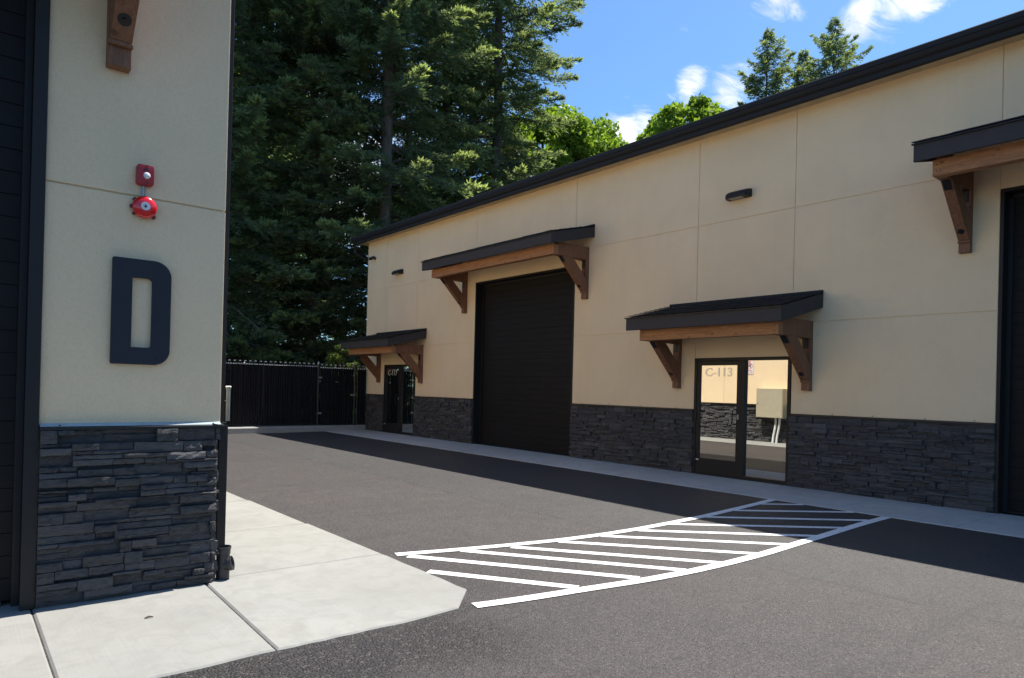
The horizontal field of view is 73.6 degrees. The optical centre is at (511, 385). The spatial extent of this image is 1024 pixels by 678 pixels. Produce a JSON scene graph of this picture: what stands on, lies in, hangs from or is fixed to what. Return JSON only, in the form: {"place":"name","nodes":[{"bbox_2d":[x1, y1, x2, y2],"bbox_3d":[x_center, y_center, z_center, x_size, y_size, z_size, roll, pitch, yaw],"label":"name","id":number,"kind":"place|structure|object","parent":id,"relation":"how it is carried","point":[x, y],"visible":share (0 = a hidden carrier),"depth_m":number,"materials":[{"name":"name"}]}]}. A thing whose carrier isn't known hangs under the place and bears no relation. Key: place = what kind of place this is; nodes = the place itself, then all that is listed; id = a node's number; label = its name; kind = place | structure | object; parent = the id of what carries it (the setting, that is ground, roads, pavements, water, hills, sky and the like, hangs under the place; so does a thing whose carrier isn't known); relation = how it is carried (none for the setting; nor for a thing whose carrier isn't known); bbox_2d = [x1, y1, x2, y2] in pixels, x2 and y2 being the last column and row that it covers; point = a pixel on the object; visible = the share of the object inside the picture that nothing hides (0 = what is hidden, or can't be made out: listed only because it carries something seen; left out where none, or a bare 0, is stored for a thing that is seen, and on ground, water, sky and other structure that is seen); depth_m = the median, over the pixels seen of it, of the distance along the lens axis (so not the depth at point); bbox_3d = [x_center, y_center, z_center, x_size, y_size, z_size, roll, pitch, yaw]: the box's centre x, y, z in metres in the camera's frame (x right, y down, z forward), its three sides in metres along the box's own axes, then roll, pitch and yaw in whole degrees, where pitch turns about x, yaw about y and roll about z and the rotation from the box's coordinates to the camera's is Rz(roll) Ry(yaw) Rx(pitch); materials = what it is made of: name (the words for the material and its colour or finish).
{"place":"outdoors","nodes":[
{"label":"outdoors","id":0,"kind":"place"},
{"bbox_2d":[228,415,362,426],"bbox_3d":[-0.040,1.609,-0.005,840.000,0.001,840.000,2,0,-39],"label":"ground","id":1,"kind":"structure","parent":0,"point":[281,425],"depth_m":25.59,"materials":[{"name":"grey concrete"}]},
{"bbox_2d":[229,112,308,304],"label":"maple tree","id":2,"kind":"object","parent":1,"relation":"on","point":[275,186],"depth_m":47.24,"materials":[{"name":"green plant"}]},
{"bbox_2d":[226,0,346,419],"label":"conifer tree","id":3,"kind":"object","parent":1,"relation":"on","point":[244,173],"visible":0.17,"depth_m":28.43,"materials":[{"name":"green plant"}]},
{"bbox_2d":[226,5,352,382],"bbox_3d":[-13.834,-18.338,38.895,11.799,40.816,11.806,1,0,21],"label":"conifer tree","id":4,"kind":"object","parent":1,"relation":"on","point":[238,143],"visible":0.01,"depth_m":36.94,"materials":[{"name":"green plant"}]},
{"bbox_2d":[226,289,361,405],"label":"undergrowth","id":5,"kind":"object","parent":1,"relation":"on","point":[245,356],"depth_m":35.02,"materials":[{"name":"plant"}]},
{"bbox_2d":[226,0,418,419],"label":"conifer tree","id":6,"kind":"object","parent":1,"relation":"on","point":[306,24],"visible":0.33,"depth_m":29.79,"materials":[{"name":"green plant"}]},
{"bbox_2d":[323,344,359,409],"bbox_3d":[-5.957,-0.020,23.928,1.472,3.098,1.310,2,0,-39],"label":"bush","id":7,"kind":"object","parent":1,"relation":"on","point":[336,358],"visible":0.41,"depth_m":23.79,"materials":[{"name":"green plant"}]},
{"bbox_2d":[254,0,501,424],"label":"conifer tree","id":8,"kind":"object","parent":1,"relation":"on","point":[395,27],"visible":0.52,"depth_m":29.17,"materials":[{"name":"green plant"}]},
{"bbox_2d":[362,0,517,247],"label":"conifer tree","id":9,"kind":"object","parent":1,"relation":"on","point":[442,105],"visible":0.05,"depth_m":38.88,"materials":[{"name":"green plant"}]},
{"bbox_2d":[392,0,586,216],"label":"conifer tree","id":10,"kind":"object","parent":1,"relation":"on","point":[542,65],"visible":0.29,"depth_m":34.87,"materials":[{"name":"green plant"}]},
{"bbox_2d":[479,100,628,184],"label":"maple tree","id":11,"kind":"object","parent":1,"relation":"on","point":[583,138],"visible":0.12,"depth_m":40.74,"materials":[{"name":"green plant"}]},
{"bbox_2d":[635,92,725,140],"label":"maple tree","id":12,"kind":"object","parent":1,"relation":"on","point":[673,115],"visible":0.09,"depth_m":43.23,"materials":[{"name":"green plant"}]},
{"bbox_2d":[737,26,797,105],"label":"conifer tree","id":13,"kind":"object","parent":1,"relation":"on","point":[766,57],"visible":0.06,"depth_m":41.89,"materials":[{"name":"green plant"}]},
{"bbox_2d":[776,49,817,92],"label":"conifer tree","id":14,"kind":"object","parent":1,"relation":"on","point":[799,64],"visible":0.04,"depth_m":42.77,"materials":[{"name":"green plant"}]},
{"bbox_2d":[796,16,874,86],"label":"conifer tree","id":15,"kind":"object","parent":1,"relation":"on","point":[829,46],"visible":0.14,"depth_m":40.32,"materials":[{"name":"green plant"}]},
{"bbox_2d":[6,431,1023,677],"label":"road","id":16,"kind":"structure","parent":0,"point":[888,597],"depth_m":5.76,"materials":[{"name":"grey asphalt"}]},
{"bbox_2d":[0,492,465,677],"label":"concrete apron","id":17,"kind":"object","parent":16,"relation":"on","point":[290,582],"visible":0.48,"depth_m":4.62,"materials":[{"name":"grey concrete"}]},
{"bbox_2d":[0,0,234,610],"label":"corner building","id":18,"kind":"structure","parent":17,"relation":"on","point":[113,480],"depth_m":4.82,"materials":[{"name":"beige paint"}]},
{"bbox_2d":[0,0,50,610],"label":"garage door","id":19,"kind":"structure","parent":18,"relation":"in","point":[24,24],"depth_m":4.59,"materials":[{"name":"brown metal"}]},
{"bbox_2d":[106,0,139,73],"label":"entrance canopy","id":20,"kind":"object","parent":18,"relation":"attached to","point":[121,18],"visible":1,"depth_m":4.73,"materials":[{"name":"brown wood"}]},
{"bbox_2d":[110,256,171,364],"bbox_3d":[-2.675,-0.533,4.944,0.382,0.756,0.030,2,0,-39],"label":"letter sign","id":21,"kind":"object","parent":18,"relation":"attached to","point":[125,271],"visible":1,"depth_m":4.92,"materials":[{"name":"paint"}]},
{"bbox_2d":[129,185,156,219],"bbox_3d":[-2.651,-1.328,4.932,0.175,0.241,0.080,2,0,-39],"label":"alarm bell","id":22,"kind":"object","parent":18,"relation":"attached to","point":[143,206],"visible":1,"depth_m":4.91,"materials":[{"name":"red metal"}]},
{"bbox_2d":[135,164,153,186],"bbox_3d":[-2.643,-1.518,4.937,0.112,0.145,0.077,2,0,-39],"label":"strobe alarm","id":23,"kind":"object","parent":18,"relation":"attached to","point":[145,175],"visible":1,"depth_m":4.92,"materials":[{"name":"red plastic"}]},
{"bbox_2d":[225,386,230,420],"bbox_3d":[-2.626,0.152,5.998,0.317,0.312,0.049,2,0,-39],"label":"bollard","id":24,"kind":"object","parent":18,"relation":"attached to","point":[228,389],"visible":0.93,"depth_m":6.07,"materials":[{"name":"grey plastic"}]},
{"bbox_2d":[228,425,364,433],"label":"kerb","id":25,"kind":"structure","parent":16,"relation":"on","point":[261,429],"depth_m":21.48,"materials":[{"name":"concrete"}]},
{"bbox_2d":[224,359,319,426],"bbox_3d":[-9.282,0.198,20.070,7.597,2.168,0.119,2,0,-39],"label":"slatted fence","id":26,"kind":"object","parent":25,"relation":"on","point":[248,404],"visible":0.38,"depth_m":21.48,"materials":[{"name":"plastic"}]},
{"bbox_2d":[318,364,353,424],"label":"fence gate","id":27,"kind":"structure","parent":26,"relation":"attached to","point":[342,380],"depth_m":22.84,"materials":[{"name":"plastic"}]},
{"bbox_2d":[353,363,367,424],"bbox_3d":[-5.180,0.311,23.411,0.523,2.168,0.069,2,0,-39],"label":"slatted fence","id":28,"kind":"object","parent":25,"relation":"on","point":[361,398],"visible":0.98,"depth_m":23.39,"materials":[{"name":"plastic"}]},
{"bbox_2d":[395,499,888,607],"bbox_3d":[1.863,1.626,7.442,6.573,0.003,2.051,2,0,-39],"label":"hatched marking","id":29,"kind":"object","parent":16,"relation":"on","point":[678,572],"visible":1,"depth_m":6.51,"materials":[{"name":"paint"}]},
{"bbox_2d":[326,430,1023,537],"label":"concrete walkway","id":30,"kind":"structure","parent":16,"relation":"on","point":[1004,524],"depth_m":11.15,"materials":[{"name":"grey concrete"}]},
{"bbox_2d":[351,9,1023,514],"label":"warehouse building","id":31,"kind":"structure","parent":16,"relation":"on","point":[917,391],"depth_m":12.04,"materials":[{"name":"beige paint"}]},
{"bbox_2d":[341,328,426,382],"bbox_3d":[-4.099,-0.947,21.463,1.347,1.665,3.140,2,0,-39],"label":"entrance canopy","id":32,"kind":"object","parent":31,"relation":"attached to","point":[377,345],"visible":1,"depth_m":20.75,"materials":[{"name":"brown wood"}]},
{"bbox_2d":[391,269,403,274],"bbox_3d":[-3.691,-3.656,21.955,0.210,0.156,0.465,2,0,-39],"label":"wall lamp","id":33,"kind":"object","parent":31,"relation":"attached to","point":[398,272],"visible":1,"depth_m":21.82,"materials":[{"name":"brown metal"}]},
{"bbox_2d":[383,364,415,435],"bbox_3d":[-3.614,0.423,21.900,0.186,2.212,1.955,2,0,-39],"label":"entrance door","id":34,"kind":"structure","parent":31,"relation":"in","point":[399,381],"depth_m":21.88,"materials":[{"name":"black glass"}]},
{"bbox_2d":[421,224,594,313],"bbox_3d":[-0.311,-2.843,16.912,1.347,1.665,5.190,2,0,-39],"label":"entrance canopy","id":35,"kind":"object","parent":31,"relation":"attached to","point":[448,270],"visible":1,"depth_m":15.57,"materials":[{"name":"paint"}]},
{"bbox_2d":[472,267,574,456],"bbox_3d":[0.290,-0.598,17.392,0.296,4.420,3.870,2,0,-39],"label":"garage door","id":36,"kind":"structure","parent":31,"relation":"in","point":[524,332],"depth_m":17.47,"materials":[{"name":"brown metal"}]},
{"bbox_2d":[624,290,822,390],"bbox_3d":[3.612,-0.784,12.062,1.347,1.665,3.140,2,0,-39],"label":"entrance canopy","id":37,"kind":"object","parent":31,"relation":"attached to","point":[659,329],"visible":1,"depth_m":11.41,"materials":[{"name":"paint"}]},
{"bbox_2d":[725,188,751,201],"bbox_3d":[4.100,-3.491,12.457,0.210,0.156,0.465,2,0,-39],"label":"wall lamp","id":38,"kind":"object","parent":31,"relation":"attached to","point":[739,194],"visible":1,"depth_m":12.36,"materials":[{"name":"brown metal"}]},
{"bbox_2d":[692,356,791,485],"bbox_3d":[4.132,0.587,12.457,0.186,2.212,1.955,2,0,-39],"label":"entrance door","id":39,"kind":"structure","parent":31,"relation":"in","point":[742,405],"depth_m":12.39,"materials":[{"name":"glass"}]},
{"bbox_2d":[911,115,1023,253],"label":"entrance canopy","id":40,"kind":"object","parent":31,"relation":"attached to","point":[954,175],"visible":1,"depth_m":8.80,"materials":[{"name":"black metal"}]},
{"bbox_2d":[994,185,1023,514],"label":"garage door","id":41,"kind":"structure","parent":31,"relation":"in","point":[1009,428],"depth_m":9.42,"materials":[{"name":"brown metal"}]},
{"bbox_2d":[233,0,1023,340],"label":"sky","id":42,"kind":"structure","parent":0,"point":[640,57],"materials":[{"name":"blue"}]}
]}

